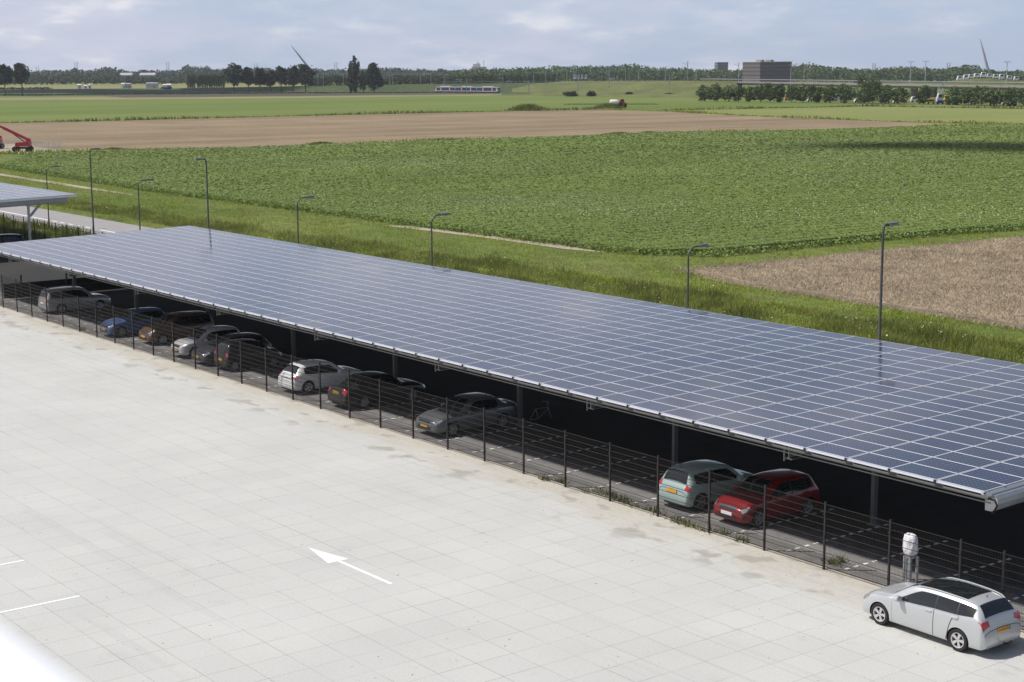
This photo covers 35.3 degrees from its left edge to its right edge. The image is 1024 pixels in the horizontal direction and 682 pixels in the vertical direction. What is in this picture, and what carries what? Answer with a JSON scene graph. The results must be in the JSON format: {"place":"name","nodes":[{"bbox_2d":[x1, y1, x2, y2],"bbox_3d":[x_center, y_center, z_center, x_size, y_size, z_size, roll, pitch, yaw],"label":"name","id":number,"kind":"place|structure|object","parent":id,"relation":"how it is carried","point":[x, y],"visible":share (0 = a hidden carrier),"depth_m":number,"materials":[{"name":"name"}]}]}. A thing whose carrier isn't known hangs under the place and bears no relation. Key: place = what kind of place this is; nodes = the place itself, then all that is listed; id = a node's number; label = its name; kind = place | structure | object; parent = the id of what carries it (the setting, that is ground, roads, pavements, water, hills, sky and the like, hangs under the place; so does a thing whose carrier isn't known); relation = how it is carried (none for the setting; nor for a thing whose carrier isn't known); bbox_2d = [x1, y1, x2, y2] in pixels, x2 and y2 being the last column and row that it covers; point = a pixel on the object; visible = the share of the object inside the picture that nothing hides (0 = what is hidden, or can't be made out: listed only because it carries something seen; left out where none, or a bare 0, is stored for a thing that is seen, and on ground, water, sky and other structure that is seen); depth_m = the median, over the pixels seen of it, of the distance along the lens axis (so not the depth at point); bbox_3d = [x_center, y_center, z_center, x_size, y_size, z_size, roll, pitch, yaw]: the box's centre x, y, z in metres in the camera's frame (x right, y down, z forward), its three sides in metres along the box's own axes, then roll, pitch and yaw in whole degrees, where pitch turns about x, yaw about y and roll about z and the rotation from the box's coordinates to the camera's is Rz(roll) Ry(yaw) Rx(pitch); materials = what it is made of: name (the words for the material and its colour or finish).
{"place":"outdoors","nodes":[
{"label":"outdoors","id":0,"kind":"place"},
{"bbox_2d":[0,623,78,681],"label":"parapet coping","id":1,"kind":"object","parent":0,"point":[21,660],"depth_m":1.16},
{"bbox_2d":[0,174,131,194],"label":"farm track","id":2,"kind":"structure","parent":0,"point":[32,179],"depth_m":217.93,"materials":[{"name":"beige soil"}]},
{"bbox_2d":[0,206,153,234],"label":"road","id":3,"kind":"structure","parent":0,"point":[100,225],"depth_m":164.67,"materials":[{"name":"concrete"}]},
{"bbox_2d":[0,86,273,88],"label":"pale meadow","id":4,"kind":"structure","parent":0,"point":[75,87],"depth_m":1401.80,"materials":[{"name":"plant"}]},
{"bbox_2d":[0,81,453,85],"bbox_3d":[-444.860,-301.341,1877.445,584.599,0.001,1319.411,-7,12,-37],"label":"yellow meadow","id":5,"kind":"structure","parent":0,"point":[143,84],"depth_m":1595.55,"materials":[{"name":"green plant"}]},
{"bbox_2d":[0,89,530,95],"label":"dark meadow","id":6,"kind":"structure","parent":0,"point":[123,91],"depth_m":1074.44,"materials":[{"name":"green plant"}]},
{"bbox_2d":[0,64,12,95],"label":"tree","id":7,"kind":"object","parent":6,"relation":"on","point":[5,72],"visible":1,"depth_m":950.04,"materials":[{"name":"green plant"}]},
{"bbox_2d":[0,92,440,94],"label":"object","id":8,"kind":"object","parent":6,"relation":"on","point":[219,93],"visible":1,"depth_m":980.12,"materials":[{"name":"green plant"}]},
{"bbox_2d":[223,63,244,91],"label":"tree","id":9,"kind":"object","parent":6,"relation":"on","point":[235,72],"visible":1,"depth_m":1052.44,"materials":[{"name":"green plant"}]},
{"bbox_2d":[242,67,254,91],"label":"tree","id":10,"kind":"object","parent":6,"relation":"on","point":[249,80],"visible":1,"depth_m":1055.20,"materials":[{"name":"green plant"}]},
{"bbox_2d":[254,68,266,91],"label":"tree","id":11,"kind":"object","parent":6,"relation":"on","point":[260,76],"visible":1,"depth_m":1056.39,"materials":[{"name":"green plant"}]},
{"bbox_2d":[264,70,275,86],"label":"tree","id":12,"kind":"object","parent":6,"relation":"on","point":[270,78],"visible":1,"depth_m":1057.92,"materials":[{"name":"green plant"}]},
{"bbox_2d":[274,66,287,91],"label":"tree","id":13,"kind":"object","parent":6,"relation":"on","point":[281,79],"visible":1,"depth_m":1058.99,"materials":[{"name":"green plant"}]},
{"bbox_2d":[285,65,300,91],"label":"tree","id":14,"kind":"object","parent":6,"relation":"on","point":[292,74],"visible":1,"depth_m":1059.76,"materials":[{"name":"green plant"}]},
{"bbox_2d":[296,64,317,91],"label":"tree","id":15,"kind":"object","parent":6,"relation":"on","point":[304,79],"visible":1,"depth_m":1059.26,"materials":[{"name":"green plant"}]},
{"bbox_2d":[345,55,359,91],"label":"poplar tree","id":16,"kind":"object","parent":6,"relation":"on","point":[353,78],"visible":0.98,"depth_m":1025.37,"materials":[{"name":"green plant"}]},
{"bbox_2d":[364,62,383,91],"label":"tree","id":17,"kind":"object","parent":6,"relation":"on","point":[374,79],"visible":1,"depth_m":1020.94,"materials":[{"name":"green plant"}]},
{"bbox_2d":[307,73,562,85],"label":"front shrubs","id":18,"kind":"object","parent":6,"relation":"on","point":[399,80],"visible":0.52,"depth_m":1178.12,"materials":[{"name":"green plant"}]},
{"bbox_2d":[7,83,538,91],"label":"rail embankment","id":19,"kind":"structure","parent":0,"point":[405,87],"depth_m":1080.47,"materials":[{"name":"green plant"}]},
{"bbox_2d":[435,86,500,92],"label":"train","id":20,"kind":"object","parent":19,"relation":"on","point":[482,89],"visible":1,"depth_m":993.55,"materials":[{"name":"grey metal"}]},
{"bbox_2d":[0,110,968,153],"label":"stubble field","id":21,"kind":"structure","parent":0,"point":[217,132],"depth_m":420.29,"materials":[{"name":"soil"}]},
{"bbox_2d":[0,106,603,122],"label":"ditch margin","id":22,"kind":"object","parent":21,"relation":"on","point":[357,113],"visible":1,"depth_m":523.76,"materials":[{"name":"green plant"}]},
{"bbox_2d":[0,122,1022,153],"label":"field margin","id":23,"kind":"object","parent":21,"relation":"on","point":[15,152],"visible":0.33,"depth_m":334.08,"materials":[{"name":"green plant"}]},
{"bbox_2d":[0,306,1023,681],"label":"parking pavement","id":24,"kind":"structure","parent":0,"point":[166,520],"depth_m":49.85,"materials":[{"name":"concrete"}]},
{"bbox_2d":[308,547,391,583],"bbox_3d":[-5.099,6.942,49.882,0.750,0.001,4.750,-7,12,-37],"label":"arrow marking","id":25,"kind":"object","parent":24,"relation":"on","point":[328,557],"visible":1,"depth_m":50.46,"materials":[{"name":"white paint"}]},
{"bbox_2d":[0,275,1023,629],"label":"fence","id":26,"kind":"object","parent":24,"relation":"on","point":[416,431],"visible":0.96,"depth_m":60.80,"materials":[{"name":"black metal"}]},
{"bbox_2d":[862,577,1020,651],"bbox_3d":[11.656,7.207,43.658,2.178,1.450,4.442,-7,12,-37],"label":"parked car","id":27,"kind":"object","parent":24,"relation":"on","point":[959,615],"visible":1,"depth_m":42.66,"materials":[{"name":"silver metal"}]},
{"bbox_2d":[0,255,1023,628],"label":"parking bay pavement","id":28,"kind":"structure","parent":0,"point":[948,515],"depth_m":63.45,"materials":[{"name":"brick"}]},
{"bbox_2d":[0,234,24,242],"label":"parked car","id":29,"kind":"object","parent":28,"relation":"on","point":[5,238],"visible":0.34,"depth_m":135.15,"materials":[{"name":"black metal"}]},
{"bbox_2d":[0,183,77,239],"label":"solar canopy","id":30,"kind":"object","parent":28,"relation":"on","point":[12,195],"visible":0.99,"depth_m":133.26,"materials":[{"name":"silver metal"}]},
{"bbox_2d":[3,264,129,297],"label":"raised platform","id":31,"kind":"structure","parent":28,"relation":"on","point":[40,276],"depth_m":111.72,"materials":[{"name":"black"}]},
{"bbox_2d":[38,286,110,313],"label":"parked car","id":32,"kind":"object","parent":28,"relation":"on","point":[81,292],"visible":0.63,"depth_m":101.97,"materials":[{"name":"grey metal"}]},
{"bbox_2d":[100,306,164,336],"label":"parked car","id":33,"kind":"object","parent":28,"relation":"on","point":[156,313],"visible":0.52,"depth_m":93.06,"materials":[{"name":"blue"}]},
{"bbox_2d":[139,310,213,343],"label":"parked car","id":34,"kind":"object","parent":28,"relation":"on","point":[194,319],"visible":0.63,"depth_m":90.54,"materials":[{"name":"brown metal"}]},
{"bbox_2d":[171,325,239,356],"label":"parked car","id":35,"kind":"object","parent":28,"relation":"on","point":[220,330],"visible":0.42,"depth_m":86.20,"materials":[{"name":"silver metal"}]},
{"bbox_2d":[191,332,271,363],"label":"parked car","id":36,"kind":"object","parent":28,"relation":"on","point":[255,336],"visible":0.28,"depth_m":84.40,"materials":[{"name":"grey metal"}]},
{"bbox_2d":[214,338,281,371],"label":"parked car","id":37,"kind":"object","parent":28,"relation":"on","point":[253,342],"visible":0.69,"depth_m":82.30,"materials":[{"name":"black metal"}]},
{"bbox_2d":[278,359,361,393],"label":"parked car","id":38,"kind":"object","parent":28,"relation":"on","point":[323,363],"visible":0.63,"depth_m":76.53,"materials":[{"name":"white metal"}]},
{"bbox_2d":[328,371,425,408],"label":"parked car","id":39,"kind":"object","parent":28,"relation":"on","point":[401,382],"visible":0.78,"depth_m":73.27,"materials":[{"name":"black"}]},
{"bbox_2d":[78,327,848,566],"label":"pavement weeds","id":40,"kind":"object","parent":28,"relation":"on","point":[682,521],"visible":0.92,"depth_m":54.59,"materials":[{"name":"green plant"}]},
{"bbox_2d":[415,392,516,435],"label":"parked car","id":41,"kind":"object","parent":28,"relation":"on","point":[489,403],"visible":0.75,"depth_m":68.05,"materials":[{"name":"grey"}]},
{"bbox_2d":[0,226,1023,526],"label":"solar canopy","id":42,"kind":"object","parent":28,"relation":"on","point":[940,418],"visible":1,"depth_m":65.77,"materials":[{"name":"blue glass"}]},
{"bbox_2d":[0,292,1023,600],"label":"bay dashes","id":43,"kind":"object","parent":28,"relation":"on","point":[618,462],"visible":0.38,"depth_m":59.13,"materials":[{"name":"white paint"}]},
{"bbox_2d":[1,306,1023,631],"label":"kerb","id":44,"kind":"structure","parent":28,"relation":"on","point":[505,466],"depth_m":61.92,"materials":[{"name":"concrete"}]},
{"bbox_2d":[523,401,557,427],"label":"bicycle","id":45,"kind":"object","parent":28,"relation":"on","point":[535,406],"visible":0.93,"depth_m":69.02,"materials":[{"name":"black metal"}]},
{"bbox_2d":[659,459,753,510],"bbox_3d":[7.053,4.936,57.089,3.823,1.470,2.077,-7,12,-37],"label":"parked car","id":46,"kind":"object","parent":28,"relation":"on","point":[720,468],"visible":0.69,"depth_m":56.12,"materials":[{"name":"grey metal"}]},
{"bbox_2d":[713,469,819,526],"bbox_3d":[8.690,5.279,55.034,3.823,1.470,2.077,-7,12,-37],"label":"parked car","id":47,"kind":"object","parent":28,"relation":"on","point":[795,482],"visible":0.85,"depth_m":54.52,"materials":[{"name":"red metal"}]},
{"bbox_2d":[902,533,918,582],"bbox_3d":[11.856,6.447,48.013,0.404,1.490,0.502,-7,12,-37],"label":"charging post","id":48,"kind":"object","parent":28,"relation":"on","point":[910,552],"visible":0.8,"depth_m":47.90,"materials":[{"name":"metal"}]},
{"bbox_2d":[0,71,1023,362],"bbox_3d":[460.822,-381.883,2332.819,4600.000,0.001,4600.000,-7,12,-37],"label":"ground","id":49,"kind":"structure","parent":0,"point":[474,253],"depth_m":140.92,"materials":[{"name":"green plant"}]},
{"bbox_2d":[10,63,31,95],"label":"tree","id":50,"kind":"object","parent":49,"relation":"on","point":[19,72],"visible":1,"depth_m":951.08,"materials":[{"name":"green plant"}]},
{"bbox_2d":[0,144,55,153],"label":"machine yard","id":51,"kind":"structure","parent":49,"relation":"on","point":[8,146],"depth_m":314.31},
{"bbox_2d":[0,125,33,151],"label":"boom lift","id":52,"kind":"object","parent":51,"relation":"on","point":[28,144],"visible":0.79,"depth_m":300.94,"materials":[{"name":"red metal"}]},
{"bbox_2d":[0,212,96,240],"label":"roadside weeds","id":53,"kind":"object","parent":49,"relation":"on","point":[33,225],"visible":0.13,"depth_m":151.00,"materials":[{"name":"green plant"}]},
{"bbox_2d":[89,148,99,232],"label":"street lamp","id":54,"kind":"object","parent":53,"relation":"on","point":[91,188],"visible":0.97,"depth_m":147.31,"materials":[{"name":"metal"}]},
{"bbox_2d":[0,213,102,239],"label":"fence","id":55,"kind":"object","parent":49,"relation":"on","point":[34,234],"visible":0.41,"depth_m":142.77,"materials":[{"name":"black metal"}]},
{"bbox_2d":[5,70,484,84],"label":"woodland","id":56,"kind":"object","parent":49,"relation":"on","point":[78,78],"visible":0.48,"depth_m":1699.13,"materials":[{"name":"plant"}]},
{"bbox_2d":[0,64,499,77],"bbox_3d":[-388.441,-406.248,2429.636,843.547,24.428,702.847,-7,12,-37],"label":"woodland","id":57,"kind":"object","parent":49,"relation":"on","point":[185,70],"visible":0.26,"depth_m":2358.69,"materials":[{"name":"plant"}]},
{"bbox_2d":[0,94,501,99],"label":"straw strip","id":58,"kind":"object","parent":49,"relation":"on","point":[80,98],"visible":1,"depth_m":870.42,"materials":[{"name":"beige plant"}]},
{"bbox_2d":[98,93,455,97],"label":"plough strip","id":59,"kind":"object","parent":49,"relation":"on","point":[234,95],"visible":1,"depth_m":947.59,"materials":[{"name":"soil"}]},
{"bbox_2d":[392,226,605,252],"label":"bare patch","id":60,"kind":"object","parent":49,"relation":"on","point":[518,241],"visible":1,"depth_m":145.56,"materials":[{"name":"beige soil"}]},
{"bbox_2d":[50,197,1023,363],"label":"reed belt","id":61,"kind":"object","parent":49,"relation":"on","point":[654,291],"visible":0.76,"depth_m":107.74,"materials":[{"name":"green plant"}]},
{"bbox_2d":[687,243,708,308],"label":"street lamp","id":62,"kind":"object","parent":49,"relation":"on","point":[703,245],"visible":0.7,"depth_m":83.98,"materials":[{"name":"metal"}]},
{"bbox_2d":[443,62,1023,82],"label":"woodland","id":63,"kind":"object","parent":49,"relation":"on","point":[812,72],"visible":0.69,"depth_m":1532.53,"materials":[{"name":"green plant"}]},
{"bbox_2d":[742,60,792,81],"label":"office block","id":64,"kind":"structure","parent":49,"relation":"on","point":[762,69],"depth_m":1346.83,"materials":[{"name":"grey glass"}]},
{"bbox_2d":[878,222,898,339],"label":"street lamp","id":65,"kind":"object","parent":49,"relation":"on","point":[881,276],"visible":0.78,"depth_m":74.71,"materials":[{"name":"metal"}]},
{"bbox_2d":[0,96,1023,122],"bbox_3d":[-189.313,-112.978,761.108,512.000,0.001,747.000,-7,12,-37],"label":"beet field","id":66,"kind":"structure","parent":0,"point":[20,111],"depth_m":663.42,"materials":[{"name":"green plant"}]},
{"bbox_2d":[501,103,551,110],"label":"reed clump","id":67,"kind":"object","parent":66,"relation":"on","point":[526,107],"visible":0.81,"depth_m":581.00,"materials":[{"name":"green plant"}]},
{"bbox_2d":[564,99,657,106],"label":"crop sprayer","id":68,"kind":"object","parent":66,"relation":"on","point":[621,102],"visible":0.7,"depth_m":614.82,"materials":[{"name":"white"}]},
{"bbox_2d":[695,85,711,100],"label":"tree","id":69,"kind":"object","parent":66,"relation":"on","point":[701,92],"visible":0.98,"depth_m":720.66,"materials":[{"name":"green plant"}]},
{"bbox_2d":[706,83,724,101],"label":"tree","id":70,"kind":"object","parent":66,"relation":"on","point":[718,91],"visible":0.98,"depth_m":716.01,"materials":[{"name":"green plant"}]},
{"bbox_2d":[720,84,736,101],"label":"tree","id":71,"kind":"object","parent":66,"relation":"on","point":[725,95],"visible":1,"depth_m":713.02,"materials":[{"name":"green plant"}]},
{"bbox_2d":[729,84,744,100],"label":"tree","id":72,"kind":"object","parent":66,"relation":"on","point":[738,90],"visible":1,"depth_m":709.79,"materials":[{"name":"green plant"}]},
{"bbox_2d":[742,86,755,101],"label":"tree","id":73,"kind":"object","parent":66,"relation":"on","point":[748,92],"visible":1,"depth_m":706.61,"materials":[{"name":"green plant"}]},
{"bbox_2d":[752,84,768,101],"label":"tree","id":74,"kind":"object","parent":66,"relation":"on","point":[757,90],"visible":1,"depth_m":702.85,"materials":[{"name":"green plant"}]},
{"bbox_2d":[761,82,776,101],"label":"tree","id":75,"kind":"object","parent":66,"relation":"on","point":[767,88],"visible":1,"depth_m":699.87,"materials":[{"name":"green plant"}]},
{"bbox_2d":[770,83,785,101],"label":"tree","id":76,"kind":"object","parent":66,"relation":"on","point":[780,87],"visible":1,"depth_m":697.68,"materials":[{"name":"green plant"}]},
{"bbox_2d":[785,85,799,101],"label":"tree","id":77,"kind":"object","parent":66,"relation":"on","point":[791,93],"visible":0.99,"depth_m":693.38,"materials":[{"name":"green plant"}]},
{"bbox_2d":[794,83,811,102],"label":"tree","id":78,"kind":"object","parent":66,"relation":"on","point":[803,90],"visible":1,"depth_m":690.13,"materials":[{"name":"green plant"}]},
{"bbox_2d":[807,84,824,101],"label":"tree","id":79,"kind":"object","parent":66,"relation":"on","point":[816,96],"visible":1,"depth_m":685.58,"materials":[{"name":"green plant"}]},
{"bbox_2d":[821,84,837,102],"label":"tree","id":80,"kind":"object","parent":66,"relation":"on","point":[829,94],"visible":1,"depth_m":681.43,"materials":[{"name":"green plant"}]},
{"bbox_2d":[834,83,858,102],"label":"tree","id":81,"kind":"object","parent":66,"relation":"on","point":[843,89],"visible":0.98,"depth_m":675.25,"materials":[{"name":"green plant"}]},
{"bbox_2d":[0,0,1023,72],"label":"sky","id":82,"kind":"structure","parent":0,"point":[129,35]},
{"bbox_2d":[0,123,1023,256],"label":"potato field","id":83,"kind":"structure","parent":0,"point":[809,239],"depth_m":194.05,"materials":[{"name":"green plant"}]},
{"bbox_2d":[512,81,736,93],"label":"road embankment","id":84,"kind":"structure","parent":0,"point":[628,86],"depth_m":983.15,"materials":[{"name":"green plant"}]},
{"bbox_2d":[700,79,1023,97],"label":"viaduct","id":85,"kind":"object","parent":84,"relation":"on","point":[915,87],"visible":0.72,"depth_m":831.68,"materials":[{"name":"concrete"}]},
{"bbox_2d":[507,94,1023,105],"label":"meadow","id":86,"kind":"structure","parent":0,"point":[905,103],"depth_m":672.00,"materials":[{"name":"green plant"}]},
{"bbox_2d":[854,75,872,103],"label":"tree","id":87,"kind":"object","parent":86,"relation":"on","point":[860,94],"visible":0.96,"depth_m":669.89,"materials":[{"name":"green plant"}]},
{"bbox_2d":[863,79,882,103],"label":"tree","id":88,"kind":"object","parent":86,"relation":"on","point":[876,85],"visible":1,"depth_m":666.64,"materials":[{"name":"green plant"}]},
{"bbox_2d":[878,84,894,102],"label":"tree","id":89,"kind":"object","parent":86,"relation":"on","point":[886,89],"visible":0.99,"depth_m":662.02,"materials":[{"name":"green plant"}]},
{"bbox_2d":[889,87,911,103],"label":"tree","id":90,"kind":"object","parent":86,"relation":"on","point":[897,97],"visible":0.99,"depth_m":658.02,"materials":[{"name":"green plant"}]},
{"bbox_2d":[915,85,931,103],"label":"tree","id":91,"kind":"object","parent":86,"relation":"on","point":[925,93],"visible":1,"depth_m":649.85,"materials":[{"name":"green plant"}]},
{"bbox_2d":[941,85,961,104],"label":"tree","id":92,"kind":"object","parent":86,"relation":"on","point":[954,99],"visible":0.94,"depth_m":639.79,"materials":[{"name":"green plant"}]},
{"bbox_2d":[958,87,978,104],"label":"tree","id":93,"kind":"object","parent":86,"relation":"on","point":[963,97],"visible":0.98,"depth_m":634.42,"materials":[{"name":"green plant"}]},
{"bbox_2d":[968,85,991,104],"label":"tree","id":94,"kind":"object","parent":86,"relation":"on","point":[982,95],"visible":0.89,"depth_m":629.84,"materials":[{"name":"green plant"}]},
{"bbox_2d":[985,87,1010,105],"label":"tree","id":95,"kind":"object","parent":86,"relation":"on","point":[993,99],"visible":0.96,"depth_m":624.91,"materials":[{"name":"green plant"}]},
{"bbox_2d":[998,87,1019,105],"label":"tree","id":96,"kind":"object","parent":86,"relation":"on","point":[1007,94],"visible":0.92,"depth_m":620.21,"materials":[{"name":"green plant"}]},
{"bbox_2d":[543,93,1019,102],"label":"bank","id":97,"kind":"structure","parent":0,"point":[675,95],"depth_m":838.37,"materials":[{"name":"green plant"}]},
{"bbox_2d":[670,106,1023,122],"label":"pale field","id":98,"kind":"structure","parent":0,"point":[921,114],"depth_m":530.07,"materials":[{"name":"green plant"}]},
{"bbox_2d":[604,107,1009,123],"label":"strip margin","id":99,"kind":"object","parent":98,"relation":"on","point":[784,116],"visible":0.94,"depth_m":482.41,"materials":[{"name":"green plant"}]},
{"bbox_2d":[662,103,1021,109],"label":"meadow margin","id":100,"kind":"object","parent":98,"relation":"on","point":[749,107],"visible":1,"depth_m":596.65,"materials":[{"name":"green plant"}]},
{"bbox_2d":[673,235,1023,330],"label":"wheat field","id":101,"kind":"structure","parent":0,"point":[907,307],"depth_m":112.79,"materials":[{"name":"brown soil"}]},
{"bbox_2d":[946,78,1023,90],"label":"bridge","id":102,"kind":"structure","parent":0,"point":[985,80],"depth_m":1013.40,"materials":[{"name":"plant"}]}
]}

